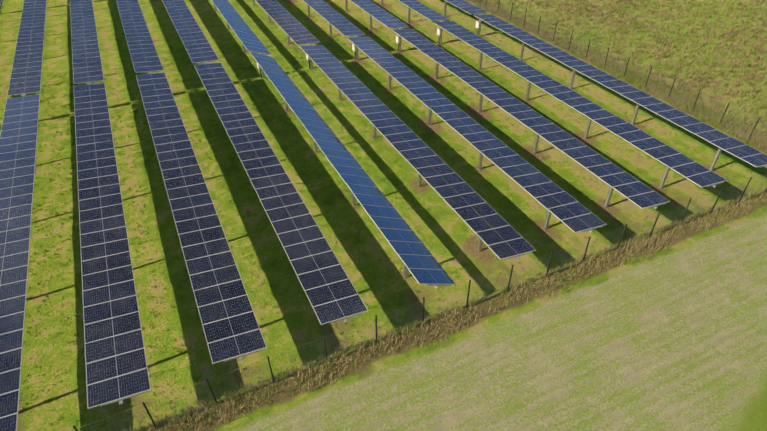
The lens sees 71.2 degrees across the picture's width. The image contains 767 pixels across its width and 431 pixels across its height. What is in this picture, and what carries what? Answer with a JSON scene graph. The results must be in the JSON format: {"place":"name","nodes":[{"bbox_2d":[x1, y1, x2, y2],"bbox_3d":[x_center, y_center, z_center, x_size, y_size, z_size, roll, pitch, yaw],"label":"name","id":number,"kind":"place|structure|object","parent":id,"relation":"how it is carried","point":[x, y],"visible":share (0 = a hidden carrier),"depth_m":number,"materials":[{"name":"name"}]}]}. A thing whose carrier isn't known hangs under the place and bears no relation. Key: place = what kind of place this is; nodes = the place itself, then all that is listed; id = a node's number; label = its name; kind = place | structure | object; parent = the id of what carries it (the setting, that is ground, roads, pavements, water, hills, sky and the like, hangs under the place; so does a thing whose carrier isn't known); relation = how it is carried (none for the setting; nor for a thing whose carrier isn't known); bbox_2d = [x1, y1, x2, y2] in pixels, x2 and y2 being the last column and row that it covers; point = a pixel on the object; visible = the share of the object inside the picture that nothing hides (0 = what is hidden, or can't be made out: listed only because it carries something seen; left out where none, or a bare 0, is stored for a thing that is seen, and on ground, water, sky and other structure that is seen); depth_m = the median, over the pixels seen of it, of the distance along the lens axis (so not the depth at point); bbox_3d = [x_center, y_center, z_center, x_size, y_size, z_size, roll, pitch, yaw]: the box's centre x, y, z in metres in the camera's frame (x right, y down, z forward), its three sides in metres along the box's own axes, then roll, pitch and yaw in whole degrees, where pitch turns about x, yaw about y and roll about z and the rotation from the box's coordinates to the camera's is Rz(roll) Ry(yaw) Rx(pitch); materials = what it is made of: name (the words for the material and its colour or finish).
{"place":"outdoors","nodes":[
{"label":"outdoors","id":0,"kind":"place"},
{"bbox_2d":[0,0,766,430],"bbox_3d":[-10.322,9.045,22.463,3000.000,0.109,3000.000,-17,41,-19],"label":"ground","id":1,"kind":"structure","parent":0,"point":[674,338],"depth_m":30.49,"materials":[{"name":"green plant"}]},
{"bbox_2d":[0,94,39,430],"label":"solar panel array","id":2,"kind":"object","parent":1,"relation":"on","point":[18,137],"visible":1,"depth_m":29.00,"materials":[{"name":"glass"}]},
{"bbox_2d":[7,0,46,96],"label":"solar panel array","id":3,"kind":"object","parent":1,"relation":"on","point":[26,74],"visible":0.96,"depth_m":49.37,"materials":[{"name":"glass"}]},
{"bbox_2d":[70,0,103,84],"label":"solar panel array","id":4,"kind":"object","parent":1,"relation":"on","point":[87,64],"visible":0.92,"depth_m":50.53,"materials":[{"name":"glass"}]},
{"bbox_2d":[74,83,150,408],"bbox_3d":[-17.147,-0.778,33.087,2.281,2.698,32.095,-17,41,-19],"label":"solar panel array","id":5,"kind":"object","parent":1,"relation":"on","point":[116,364],"visible":1,"depth_m":26.68,"materials":[{"name":"glass"}]},
{"bbox_2d":[116,0,163,73],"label":"solar panel array","id":6,"kind":"object","parent":1,"relation":"on","point":[143,53],"visible":0.9,"depth_m":51.66,"materials":[{"name":"glass"}]},
{"bbox_2d":[162,0,218,63],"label":"solar panel array","id":7,"kind":"object","parent":1,"relation":"on","point":[198,47],"visible":0.92,"depth_m":52.78,"materials":[{"name":"glass"}]},
{"bbox_2d":[136,72,266,363],"bbox_3d":[-12.846,-2.076,34.655,2.282,2.695,32.095,-17,41,-19],"label":"solar panel array","id":8,"kind":"object","parent":1,"relation":"on","point":[231,328],"visible":1,"depth_m":28.47,"materials":[{"name":"glass"}]},
{"bbox_2d":[211,0,270,77],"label":"solar panel array","id":9,"kind":"object","parent":1,"relation":"on","point":[245,34],"visible":0.81,"depth_m":53.66,"materials":[{"name":"glass"}]},
{"bbox_2d":[194,62,367,324],"bbox_3d":[-8.545,-3.374,36.223,2.281,2.692,32.095,-17,41,-19],"label":"solar panel array","id":10,"kind":"object","parent":1,"relation":"on","point":[332,294],"visible":1,"depth_m":30.25,"materials":[{"name":"glass"}]},
{"bbox_2d":[253,0,319,68],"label":"solar panel array","id":11,"kind":"object","parent":1,"relation":"on","point":[296,31],"visible":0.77,"depth_m":54.70,"materials":[{"name":"glass"}]},
{"bbox_2d":[303,0,365,59],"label":"solar panel array","id":12,"kind":"object","parent":1,"relation":"on","point":[340,23],"visible":0.94,"depth_m":55.62,"materials":[{"name":"glass"}]},
{"bbox_2d":[249,51,455,288],"bbox_3d":[-4.203,-4.831,37.691,2.097,3.063,32.095,-17,41,-19],"label":"solar panel array","id":13,"kind":"object","parent":1,"relation":"on","point":[421,264],"visible":0.94,"depth_m":32.06,"materials":[{"name":"glass"}]},
{"bbox_2d":[345,0,408,50],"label":"solar panel array","id":14,"kind":"object","parent":1,"relation":"on","point":[381,15],"visible":0.85,"depth_m":56.56,"materials":[{"name":"glass"}]},
{"bbox_2d":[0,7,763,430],"bbox_3d":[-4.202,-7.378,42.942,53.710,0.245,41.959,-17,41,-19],"label":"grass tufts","id":15,"kind":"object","parent":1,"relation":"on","point":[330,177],"visible":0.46,"depth_m":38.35,"materials":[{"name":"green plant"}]},
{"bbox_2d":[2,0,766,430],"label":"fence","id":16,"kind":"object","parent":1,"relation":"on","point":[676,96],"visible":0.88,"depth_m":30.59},
{"bbox_2d":[381,0,449,44],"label":"solar panel array","id":17,"kind":"object","parent":1,"relation":"on","point":[420,8],"visible":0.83,"depth_m":57.18,"materials":[{"name":"glass"}]},
{"bbox_2d":[299,45,535,259],"bbox_3d":[0.060,-5.988,39.347,2.273,2.730,32.095,-17,41,-19],"label":"solar panel array","id":18,"kind":"object","parent":1,"relation":"on","point":[499,236],"visible":0.96,"depth_m":33.84,"materials":[{"name":"glass"}]},
{"bbox_2d":[72,174,766,430],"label":"fence","id":19,"kind":"object","parent":1,"relation":"on","point":[325,342],"visible":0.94,"depth_m":26.62,"materials":[{"name":"metal"}]},
{"bbox_2d":[444,0,488,35],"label":"solar panel array","id":20,"kind":"object","parent":1,"relation":"on","point":[466,6],"visible":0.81,"depth_m":57.95,"materials":[{"name":"glass"}]},
{"bbox_2d":[347,36,606,232],"bbox_3d":[4.360,-7.284,40.916,2.276,2.725,32.095,-17,41,-19],"label":"solar panel array","id":21,"kind":"object","parent":1,"relation":"on","point":[568,210],"visible":1,"depth_m":35.58,"materials":[{"name":"glass"}]},
{"bbox_2d":[392,29,669,208],"bbox_3d":[8.661,-8.586,42.480,2.276,2.734,32.095,-17,41,-19],"label":"solar panel array","id":22,"kind":"object","parent":1,"relation":"on","point":[641,195],"visible":0.96,"depth_m":37.38,"materials":[{"name":"glass"}]},
{"bbox_2d":[435,21,726,188],"bbox_3d":[12.958,-9.869,44.059,2.282,2.695,32.095,-17,41,-19],"label":"solar panel array","id":23,"kind":"object","parent":1,"relation":"on","point":[698,174],"visible":0.96,"depth_m":39.16,"materials":[{"name":"glass"}]},
{"bbox_2d":[474,14,766,170],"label":"solar panel array","id":24,"kind":"object","parent":1,"relation":"on","point":[734,147],"visible":1,"depth_m":41.02,"materials":[{"name":"glass"}]},
{"bbox_2d":[474,0,766,140],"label":"fence","id":25,"kind":"object","parent":1,"relation":"on","point":[693,107],"visible":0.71,"depth_m":49.39,"materials":[{"name":"wood"}]},
{"bbox_2d":[490,0,766,133],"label":"meadow clumps","id":26,"kind":"object","parent":1,"relation":"on","point":[758,49],"visible":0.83,"depth_m":56.85,"materials":[{"name":"green plant"}]}
]}

